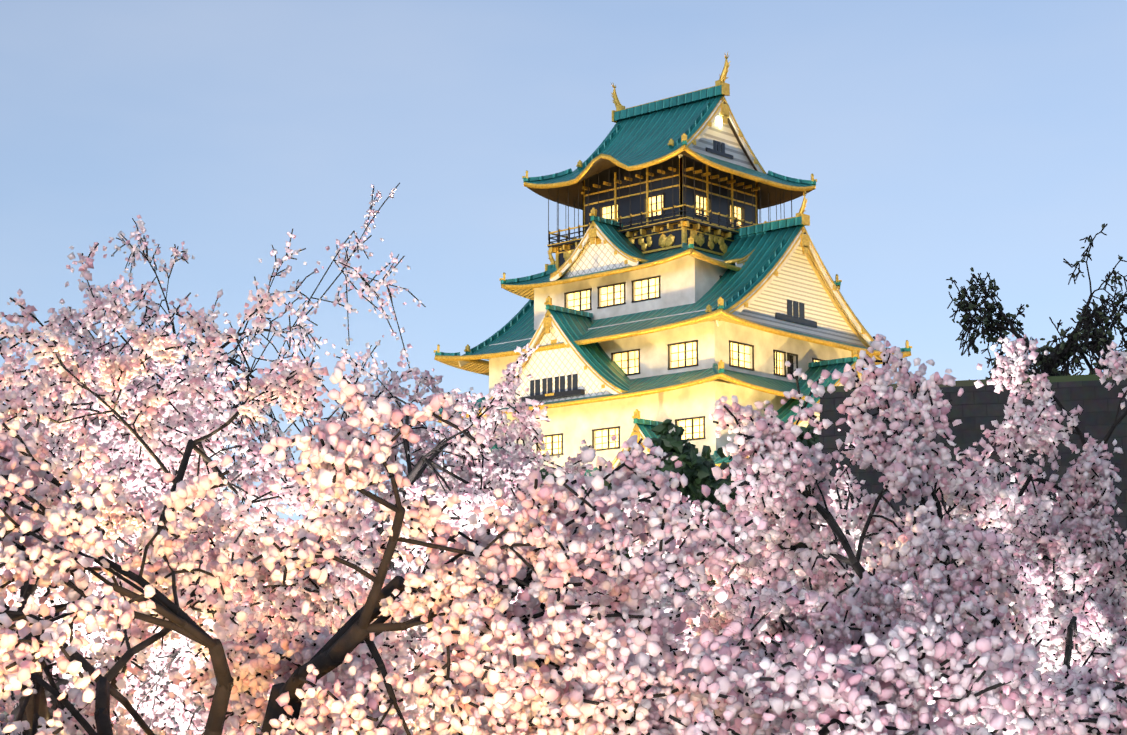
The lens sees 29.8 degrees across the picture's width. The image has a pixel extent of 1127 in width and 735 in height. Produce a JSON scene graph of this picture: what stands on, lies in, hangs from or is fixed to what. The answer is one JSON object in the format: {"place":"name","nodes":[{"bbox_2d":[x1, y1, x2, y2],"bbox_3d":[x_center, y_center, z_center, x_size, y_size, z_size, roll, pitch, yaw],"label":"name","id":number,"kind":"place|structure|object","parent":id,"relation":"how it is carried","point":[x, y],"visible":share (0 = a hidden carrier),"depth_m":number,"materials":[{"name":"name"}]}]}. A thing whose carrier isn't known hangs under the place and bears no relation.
{"place":"outdoors","nodes":[
{"label":"outdoors","id":0,"kind":"place"},
{"bbox_2d":[1,592,704,732],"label":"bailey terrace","id":1,"kind":"structure","parent":0,"point":[176,727],"depth_m":92.65,"materials":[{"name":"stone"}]},
{"bbox_2d":[0,183,425,734],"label":"cherry","id":2,"kind":"object","parent":1,"relation":"on","point":[302,313],"depth_m":36.52,"materials":[{"name":"plant"}]},
{"bbox_2d":[7,242,595,734],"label":"cherry","id":3,"kind":"object","parent":1,"relation":"on","point":[511,456],"depth_m":31.04,"materials":[{"name":"pink plant"}]},
{"bbox_2d":[390,546,730,670],"bbox_3d":[2.150,6.423,34.975,11.129,6.444,11.299,-8,-13,42],"label":"cherry","id":4,"kind":"object","parent":1,"relation":"on","point":[699,600],"depth_m":32.01,"materials":[{"name":"pink plant"}]},
{"bbox_2d":[658,334,1126,734],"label":"cherry","id":5,"kind":"object","parent":1,"relation":"on","point":[889,607],"depth_m":19.80,"materials":[{"name":"pink plant"}]},
{"bbox_2d":[489,443,511,451],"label":"keep gable","id":6,"kind":"structure","parent":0,"point":[494,446],"depth_m":181.25,"materials":[{"name":"teal metal"}]},
{"bbox_2d":[0,0,1126,575],"label":"sky","id":7,"kind":"structure","parent":0,"point":[940,140],"materials":[{"name":"blue"}]},
{"bbox_2d":[432,451,719,495],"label":"keep roof ridges","id":8,"kind":"object","parent":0,"point":[716,456],"depth_m":166.98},
{"bbox_2d":[438,360,723,411],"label":"keep roof ridges","id":9,"kind":"object","parent":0,"point":[718,368],"visible":0.29,"depth_m":168.43,"materials":[{"name":"gold metal"}]},
{"bbox_2d":[584,475,642,558],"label":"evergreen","id":10,"kind":"object","parent":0,"point":[627,551],"depth_m":136.71,"materials":[{"name":"green plant"}]},
{"bbox_2d":[435,368,813,422],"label":"roof","id":11,"kind":"structure","parent":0,"point":[654,384],"depth_m":172.16,"materials":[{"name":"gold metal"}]},
{"bbox_2d":[547,455,713,475],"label":"roof","id":12,"kind":"structure","parent":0,"point":[589,471],"depth_m":176.17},
{"bbox_2d":[612,423,659,466],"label":"gable roof","id":13,"kind":"structure","parent":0,"point":[646,430],"depth_m":169.75,"materials":[{"name":"teal metal"}]},
{"bbox_2d":[489,308,850,398],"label":"castle wall","id":14,"kind":"structure","parent":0,"point":[732,346],"depth_m":175.55,"materials":[{"name":"paint"}]},
{"bbox_2d":[434,225,911,375],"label":"roof","id":15,"kind":"structure","parent":14,"relation":"on","point":[728,284],"depth_m":178.39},
{"bbox_2d":[478,309,640,411],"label":"gable roof","id":16,"kind":"structure","parent":15,"relation":"on","point":[596,358],"depth_m":177.83,"materials":[{"name":"teal metal"}]},
{"bbox_2d":[796,191,807,216],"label":"roof ornament","id":17,"kind":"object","parent":15,"relation":"on","point":[802,210],"depth_m":179.31,"materials":[{"name":"gold metal"}]},
{"bbox_2d":[722,246,756,263],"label":"roof","id":18,"kind":"structure","parent":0,"point":[733,257],"depth_m":180.37,"materials":[{"name":"teal metal"}]},
{"bbox_2d":[711,361,861,466],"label":"roof","id":19,"kind":"structure","parent":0,"point":[785,411],"depth_m":175.75,"materials":[{"name":"teal metal"}]},
{"bbox_2d":[758,653,871,696],"bbox_3d":[5.317,3.743,17.748,7.695,3.125,5.754,-3,-10,18],"label":"cherry","id":20,"kind":"object","parent":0,"point":[777,659],"depth_m":17.72,"materials":[{"name":"pink plant"}]},
{"bbox_2d":[710,539,1053,649],"bbox_3d":[6.226,6.657,41.318,9.771,6.485,11.278,-8,-13,42],"label":"cherry","id":21,"kind":"object","parent":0,"point":[764,643],"depth_m":38.84,"materials":[{"name":"pink plant"}]},
{"bbox_2d":[749,334,1126,734],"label":"cherry","id":22,"kind":"object","parent":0,"point":[1041,437],"depth_m":25.14,"materials":[{"name":"pink plant"}]},
{"bbox_3d":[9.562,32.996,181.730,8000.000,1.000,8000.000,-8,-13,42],"label":"ground","id":23,"kind":"structure","parent":0,"visible":0},
{"bbox_2d":[0,325,229,731],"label":"cherry","id":24,"kind":"object","parent":23,"relation":"on","point":[140,481],"depth_m":29.87,"materials":[{"name":"plant"}]},
{"bbox_2d":[0,288,431,734],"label":"cherry","id":25,"kind":"object","parent":23,"relation":"on","point":[304,388],"depth_m":24.49,"materials":[{"name":"pink plant"}]},
{"bbox_2d":[0,361,767,734],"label":"cherry","id":26,"kind":"object","parent":23,"relation":"on","point":[494,563],"depth_m":14.22,"materials":[{"name":"pink plant"}]},
{"bbox_2d":[138,479,733,734],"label":"cherry","id":27,"kind":"object","parent":23,"relation":"on","point":[417,487],"depth_m":28.89,"materials":[{"name":"pink plant"}]},
{"bbox_2d":[262,467,704,610],"bbox_3d":[-3.290,5.832,43.654,11.962,8.302,9.518,-8,-13,42],"label":"cherry","id":28,"kind":"object","parent":23,"relation":"on","point":[398,571],"depth_m":43.55,"materials":[{"name":"pink plant"}]},
{"bbox_2d":[166,594,1126,734],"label":"cherry","id":29,"kind":"object","parent":23,"relation":"on","point":[1029,698],"depth_m":16.19,"materials":[{"name":"pink plant"}]},
{"bbox_2d":[433,575,1126,734],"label":"cherry","id":30,"kind":"object","parent":23,"relation":"on","point":[884,670],"depth_m":13.16,"materials":[{"name":"pink plant"}]},
{"bbox_2d":[815,379,1126,701],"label":"stone wall","id":31,"kind":"structure","parent":23,"relation":"on","point":[973,408],"depth_m":81.90,"materials":[{"name":"stone"}]},
{"bbox_2d":[824,374,1126,391],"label":"stone wall top","id":32,"kind":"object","parent":31,"relation":"on","point":[1091,377],"depth_m":81.90,"materials":[{"name":"grey stone"}]},
{"bbox_2d":[946,223,1126,379],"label":"tree","id":33,"kind":"object","parent":32,"relation":"on","point":[1053,355],"depth_m":90.85,"materials":[{"name":"green plant"}]},
{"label":"bailey ground","id":34,"kind":"structure","parent":0,"visible":0},
{"bbox_2d":[511,468,587,503],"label":"evergreen","id":35,"kind":"object","parent":34,"relation":"on","point":[553,475],"depth_m":133.10,"materials":[{"name":"green plant"}]},
{"bbox_2d":[604,419,748,591],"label":"evergreen","id":36,"kind":"object","parent":34,"relation":"on","point":[696,470],"depth_m":124.52,"materials":[{"name":"green plant"}]},
{"bbox_2d":[677,421,818,591],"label":"evergreen","id":37,"kind":"object","parent":34,"relation":"on","point":[813,440],"depth_m":131.33,"materials":[{"name":"green plant"}]},
{"bbox_2d":[778,485,812,557],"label":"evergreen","id":38,"kind":"object","parent":34,"relation":"on","point":[811,548],"depth_m":124.44,"materials":[{"name":"green plant"}]},
{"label":"keep stone base","id":39,"kind":"object","parent":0,"visible":0},
{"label":"keep","id":40,"kind":"object","parent":39,"relation":"on","visible":0},
{"bbox_2d":[472,381,788,469],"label":"castle wall","id":41,"kind":"structure","parent":40,"relation":"on","point":[567,430],"depth_m":174.55,"materials":[{"name":"white paint"}]},
{"bbox_2d":[434,214,911,366],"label":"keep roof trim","id":42,"kind":"structure","parent":41,"relation":"on","point":[789,293],"depth_m":179.48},
{"bbox_2d":[479,296,622,411],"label":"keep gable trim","id":43,"kind":"structure","parent":42,"relation":"attached to","point":[567,372],"depth_m":178.53,"materials":[{"name":"white paint"}]},
{"bbox_2d":[534,255,726,329],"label":"castle wall","id":44,"kind":"structure","parent":42,"relation":"on","point":[687,279],"depth_m":180.49,"materials":[{"name":"white paint"}]},
{"bbox_2d":[549,207,638,280],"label":"gable","id":45,"kind":"structure","parent":44,"relation":"on","point":[601,252],"depth_m":181.68,"materials":[{"name":"white paint"}]},
{"bbox_2d":[501,247,839,299],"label":"roof","id":46,"kind":"structure","parent":44,"relation":"on","point":[524,289],"depth_m":179.92,"materials":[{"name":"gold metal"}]},
{"bbox_2d":[547,243,555,264],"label":"roof ornament","id":47,"kind":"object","parent":46,"relation":"on","point":[551,259],"depth_m":198.64,"materials":[{"name":"gold metal"}]},
{"bbox_2d":[550,220,648,278],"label":"gable roof","id":48,"kind":"structure","parent":46,"relation":"on","point":[620,242],"depth_m":181.45,"materials":[{"name":"teal metal"}]},
{"bbox_2d":[499,236,841,285],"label":"keep roof ridges","id":49,"kind":"object","parent":46,"relation":"on","point":[689,245],"visible":0.56,"depth_m":187.97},
{"bbox_2d":[559,223,733,266],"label":"carving","id":50,"kind":"object","parent":42,"relation":"on","point":[677,234],"depth_m":181.02,"materials":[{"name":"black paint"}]},
{"bbox_2d":[547,154,791,268],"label":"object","id":51,"kind":"object","parent":42,"relation":"on","point":[669,240],"visible":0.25,"depth_m":181.73,"materials":[{"name":"black wood"}]},
{"bbox_2d":[524,95,815,209],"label":"roof","id":52,"kind":"structure","parent":51,"relation":"on","point":[638,142],"depth_m":187.90,"materials":[{"name":"teal tile"}]},
{"bbox_2d":[611,83,624,110],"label":"roof ornament","id":53,"kind":"object","parent":52,"relation":"on","point":[619,106],"visible":0.96,"depth_m":195.33,"materials":[{"name":"gold metal"}]},
{"bbox_2d":[522,82,816,184],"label":"roof trim","id":54,"kind":"structure","parent":52,"relation":"attached to","point":[714,137],"depth_m":187.88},
{"bbox_2d":[715,53,729,85],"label":"roof ornament","id":55,"kind":"object","parent":52,"relation":"on","point":[723,77],"visible":0.96,"depth_m":186.98,"materials":[{"name":"gold metal"}]},
{"bbox_2d":[585,155,755,232],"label":"keep storey","id":56,"kind":"object","parent":51,"relation":"on","point":[667,198],"visible":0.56,"depth_m":185.50,"materials":[{"name":"black paint"}]},
{"bbox_2d":[581,157,759,234],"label":"keep trim","id":57,"kind":"structure","parent":56,"relation":"attached to","point":[680,184],"depth_m":185.41,"materials":[{"name":"gold metal"}]},
{"bbox_2d":[734,221,766,267],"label":"keep gable trim","id":58,"kind":"structure","parent":42,"relation":"on","point":[740,264],"depth_m":181.72,"materials":[{"name":"teal tile"}]},
{"bbox_2d":[612,409,662,468],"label":"dormer gable","id":59,"kind":"structure","parent":40,"relation":"on","point":[639,433],"depth_m":169.68,"materials":[{"name":"gold metal"}]},
{"bbox_2d":[748,348,862,457],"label":"keep gable trim","id":60,"kind":"structure","parent":40,"relation":"on","point":[854,356],"depth_m":177.70,"materials":[{"name":"gold metal"}]}
]}

